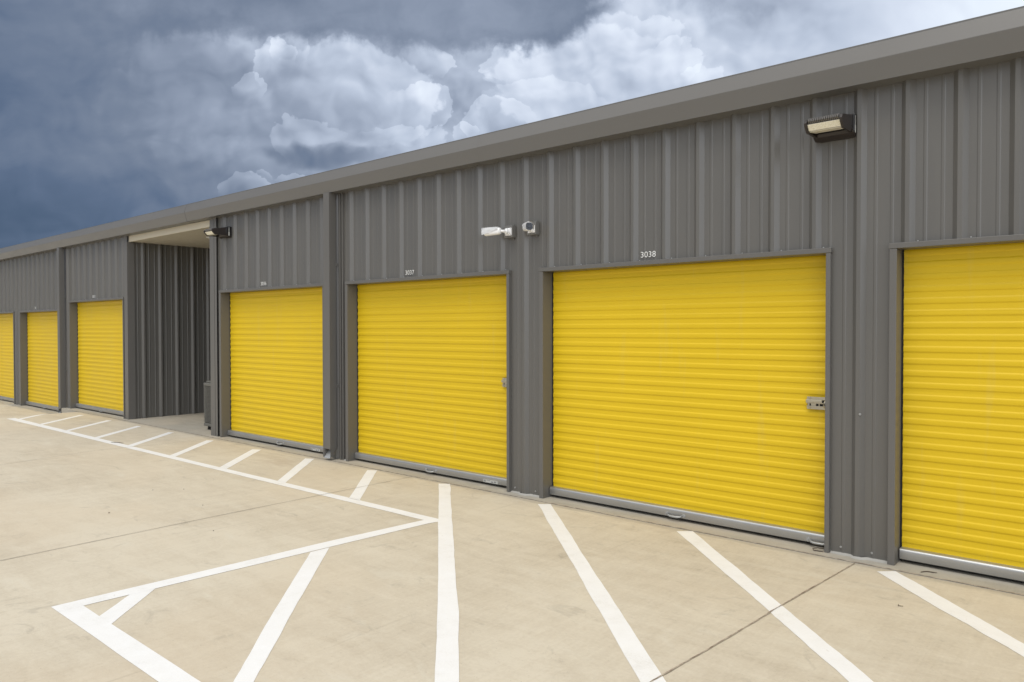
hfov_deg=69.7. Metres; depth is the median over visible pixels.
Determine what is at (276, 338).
roll up door
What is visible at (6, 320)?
roll up door
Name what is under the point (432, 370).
roll up door
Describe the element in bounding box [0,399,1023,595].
floor slab
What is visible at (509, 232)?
security camera
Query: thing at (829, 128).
wall light
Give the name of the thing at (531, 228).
security camera
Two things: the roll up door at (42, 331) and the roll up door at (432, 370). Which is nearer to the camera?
the roll up door at (432, 370)
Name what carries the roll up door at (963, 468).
in the storage building
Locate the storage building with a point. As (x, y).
(744, 300)
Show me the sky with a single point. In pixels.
(111, 110)
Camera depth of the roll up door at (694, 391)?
6.09 m
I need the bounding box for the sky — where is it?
[0,0,1023,247]
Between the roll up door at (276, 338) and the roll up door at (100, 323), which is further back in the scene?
the roll up door at (100, 323)
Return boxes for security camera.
[481,224,515,239]
[522,220,539,236]
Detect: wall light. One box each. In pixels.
[203,226,231,238]
[804,113,855,142]
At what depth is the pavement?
4.58 m
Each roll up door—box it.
[0,313,13,401]
[26,311,58,410]
[76,300,122,415]
[228,287,322,452]
[355,275,506,486]
[550,255,825,545]
[899,242,1023,581]
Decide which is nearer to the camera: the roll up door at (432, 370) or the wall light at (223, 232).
the roll up door at (432, 370)
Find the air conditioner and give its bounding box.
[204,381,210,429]
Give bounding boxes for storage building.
[0,6,1023,581]
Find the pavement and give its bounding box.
[0,403,1023,681]

